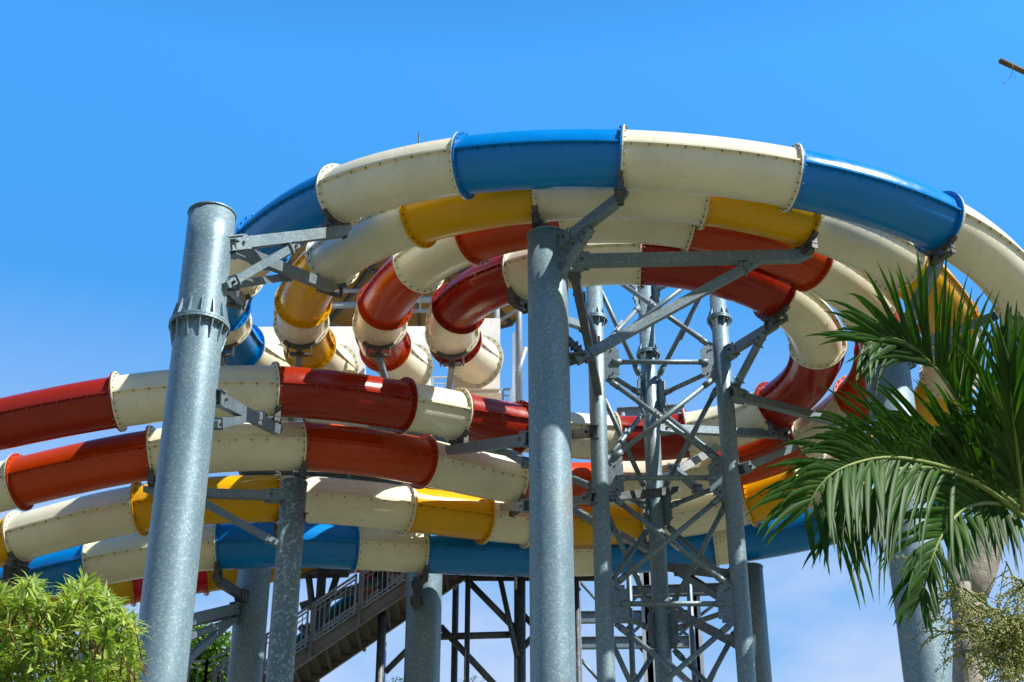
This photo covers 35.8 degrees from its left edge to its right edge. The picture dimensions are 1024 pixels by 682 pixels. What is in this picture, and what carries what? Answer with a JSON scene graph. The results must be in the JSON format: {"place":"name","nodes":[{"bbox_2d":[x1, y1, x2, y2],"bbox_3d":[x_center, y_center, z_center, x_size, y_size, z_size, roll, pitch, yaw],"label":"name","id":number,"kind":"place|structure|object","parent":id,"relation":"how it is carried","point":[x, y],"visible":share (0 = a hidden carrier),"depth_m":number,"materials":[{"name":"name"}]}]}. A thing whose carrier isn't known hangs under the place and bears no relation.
{"place":"outdoors","nodes":[
{"label":"outdoors","id":0,"kind":"place"},
{"bbox_2d":[265,593,363,667],"bbox_3d":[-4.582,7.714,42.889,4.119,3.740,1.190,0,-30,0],"label":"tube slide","id":1,"kind":"object","parent":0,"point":[348,600],"visible":0.09,"depth_m":42.60,"materials":[{"name":"grey metal"}]},
{"bbox_2d":[0,0,1023,681],"label":"sky","id":2,"kind":"structure","parent":0,"point":[118,118],"materials":[{"name":"blue"}]},
{"bbox_2d":[998,58,1023,83],"bbox_3d":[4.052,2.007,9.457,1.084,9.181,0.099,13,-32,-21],"label":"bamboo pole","id":3,"kind":"object","parent":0,"point":[1010,65],"visible":1,"depth_m":11.58,"materials":[{"name":"brown wood"}]},
{"label":"ground","id":4,"kind":"structure","parent":0,"visible":0},
{"bbox_2d":[0,551,29,652],"bbox_3d":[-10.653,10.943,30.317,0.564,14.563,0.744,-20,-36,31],"label":"support column","id":5,"kind":"structure","parent":4,"relation":"on","point":[13,566],"depth_m":33.61,"materials":[{"name":"grey metal"}]},
{"bbox_2d":[0,566,155,681],"bbox_3d":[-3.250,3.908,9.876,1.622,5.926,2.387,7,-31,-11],"label":"leafy shrub","id":6,"kind":"object","parent":4,"relation":"on","point":[26,658],"visible":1,"depth_m":10.27,"materials":[{"name":"green plant"}]},
{"bbox_2d":[187,649,229,681],"bbox_3d":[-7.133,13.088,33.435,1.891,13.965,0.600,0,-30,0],"label":"walkway railing","id":7,"kind":"object","parent":4,"relation":"on","point":[206,661],"visible":0.51,"depth_m":36.64,"materials":[{"name":"grey metal"}]},
{"bbox_2d":[143,460,307,681],"bbox_3d":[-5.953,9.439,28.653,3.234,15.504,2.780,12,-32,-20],"label":"support column","id":8,"kind":"structure","parent":4,"relation":"on","point":[289,496],"depth_m":31.22,"materials":[{"name":"grey metal"}]},
{"bbox_2d":[189,623,266,681],"bbox_3d":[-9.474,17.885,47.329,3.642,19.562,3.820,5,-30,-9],"label":"leafy tree","id":9,"kind":"object","parent":4,"relation":"on","point":[214,648],"visible":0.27,"depth_m":50.50,"materials":[{"name":"green plant"}]},
{"bbox_2d":[188,560,270,681],"bbox_3d":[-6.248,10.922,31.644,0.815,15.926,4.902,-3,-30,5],"label":"support column","id":10,"kind":"structure","parent":4,"relation":"on","point":[246,611],"depth_m":35.92,"materials":[{"name":"grey metal"}]},
{"bbox_2d":[135,201,351,681],"bbox_3d":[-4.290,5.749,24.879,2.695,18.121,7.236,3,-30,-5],"label":"support column","id":11,"kind":"structure","parent":4,"relation":"on","point":[199,324],"depth_m":23.78,"materials":[{"name":"grey metal"}]},
{"bbox_2d":[260,487,438,681],"bbox_3d":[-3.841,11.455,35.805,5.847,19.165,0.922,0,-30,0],"label":"support column","id":12,"kind":"structure","parent":4,"relation":"on","point":[380,653],"depth_m":38.57,"materials":[{"name":"grey metal"}]},
{"bbox_2d":[363,571,404,681],"bbox_3d":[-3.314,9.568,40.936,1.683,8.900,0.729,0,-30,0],"label":"steel frame","id":13,"kind":"object","parent":4,"relation":"on","point":[374,574],"visible":0.09,"depth_m":42.41,"materials":[{"name":"metal"}]},
{"bbox_2d":[193,309,580,681],"bbox_3d":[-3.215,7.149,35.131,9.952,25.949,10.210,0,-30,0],"label":"start platform","id":14,"kind":"structure","parent":4,"relation":"on","point":[516,632],"depth_m":39.40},
{"bbox_2d":[30,568,372,618],"bbox_3d":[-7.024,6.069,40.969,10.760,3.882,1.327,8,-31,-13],"label":"tube slide","id":15,"kind":"object","parent":14,"relation":"attached to","point":[131,590],"visible":0.1,"depth_m":40.11,"materials":[{"name":"plastic"}]},
{"bbox_2d":[273,132,522,328],"bbox_3d":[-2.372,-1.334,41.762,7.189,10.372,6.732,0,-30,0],"label":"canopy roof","id":16,"kind":"structure","parent":14,"relation":"on","point":[343,308],"depth_m":43.86,"materials":[{"name":"fabric"}]},
{"bbox_2d":[385,676,403,681],"bbox_3d":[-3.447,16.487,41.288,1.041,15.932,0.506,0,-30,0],"label":"tree","id":17,"kind":"object","parent":4,"relation":"on","point":[396,679],"visible":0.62,"depth_m":45.23,"materials":[{"name":"green plant"}]},
{"bbox_2d":[211,570,593,681],"bbox_3d":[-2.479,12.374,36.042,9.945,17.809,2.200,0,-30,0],"label":"staircase","id":18,"kind":"structure","parent":4,"relation":"on","point":[323,654],"depth_m":38.79,"materials":[{"name":"metal"}]},
{"bbox_2d":[404,564,441,681],"bbox_3d":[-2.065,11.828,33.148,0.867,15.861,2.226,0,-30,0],"label":"support column","id":19,"kind":"structure","parent":4,"relation":"on","point":[423,629],"depth_m":36.48,"materials":[{"name":"grey metal"}]},
{"bbox_2d":[445,169,818,681],"bbox_3d":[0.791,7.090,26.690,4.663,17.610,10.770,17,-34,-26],"label":"support column","id":20,"kind":"structure","parent":4,"relation":"on","point":[558,257],"depth_m":26.54,"materials":[{"name":"grey metal"}]},
{"bbox_2d":[0,243,846,460],"bbox_3d":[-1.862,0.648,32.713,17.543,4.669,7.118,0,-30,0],"label":"tube slide","id":21,"kind":"object","parent":20,"relation":"on","point":[464,303],"visible":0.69,"depth_m":31.46,"materials":[{"name":"red plastic"}]},
{"bbox_2d":[0,219,903,512],"bbox_3d":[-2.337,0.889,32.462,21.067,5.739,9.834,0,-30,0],"label":"tube slide","id":22,"kind":"object","parent":20,"relation":"on","point":[396,287],"visible":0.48,"depth_m":31.71,"materials":[{"name":"red plastic"}]},
{"bbox_2d":[0,189,981,567],"bbox_3d":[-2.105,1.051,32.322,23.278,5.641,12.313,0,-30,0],"label":"tube slide","id":23,"kind":"object","parent":20,"relation":"on","point":[302,311],"visible":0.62,"depth_m":32.73,"materials":[{"name":"plastic"}]},
{"bbox_2d":[0,124,1023,598],"bbox_3d":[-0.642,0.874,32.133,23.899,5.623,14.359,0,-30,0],"label":"tube slide","id":24,"kind":"object","parent":20,"relation":"on","point":[986,258],"visible":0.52,"depth_m":27.48,"materials":[{"name":"plastic"}]},
{"bbox_2d":[579,404,721,681],"bbox_3d":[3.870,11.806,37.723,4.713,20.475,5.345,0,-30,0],"label":"steel frame","id":25,"kind":"object","parent":4,"relation":"on","point":[692,640],"visible":0.34,"depth_m":42.73,"materials":[{"name":"grey metal"}]},
{"bbox_2d":[506,285,869,681],"bbox_3d":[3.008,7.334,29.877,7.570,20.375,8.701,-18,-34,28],"label":"lattice tower","id":26,"kind":"structure","parent":4,"relation":"on","point":[657,505],"depth_m":31.44,"materials":[{"name":"grey metal"}]},
{"bbox_2d":[747,562,771,681],"bbox_3d":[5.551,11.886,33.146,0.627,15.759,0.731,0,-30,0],"label":"support column","id":27,"kind":"structure","parent":4,"relation":"on","point":[759,625],"depth_m":36.06,"materials":[{"name":"grey metal"}]},
{"bbox_2d":[744,248,1023,681],"bbox_3d":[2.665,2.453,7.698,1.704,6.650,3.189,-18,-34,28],"label":"palm tree","id":28,"kind":"object","parent":4,"relation":"on","point":[966,460],"visible":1,"depth_m":8.36,"materials":[{"name":"green plant"}]},
{"bbox_2d":[813,234,998,681],"bbox_3d":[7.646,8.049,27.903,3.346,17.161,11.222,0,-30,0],"label":"support column","id":29,"kind":"structure","parent":4,"relation":"on","point":[922,665],"depth_m":25.88,"materials":[{"name":"grey metal"}]},
{"bbox_2d":[932,503,1004,681],"bbox_3d":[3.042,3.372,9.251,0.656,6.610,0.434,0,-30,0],"label":"trunk","id":30,"kind":"object","parent":4,"relation":"on","point":[982,580],"visible":0.09,"depth_m":10.09,"materials":[{"name":"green plant"}]}
]}

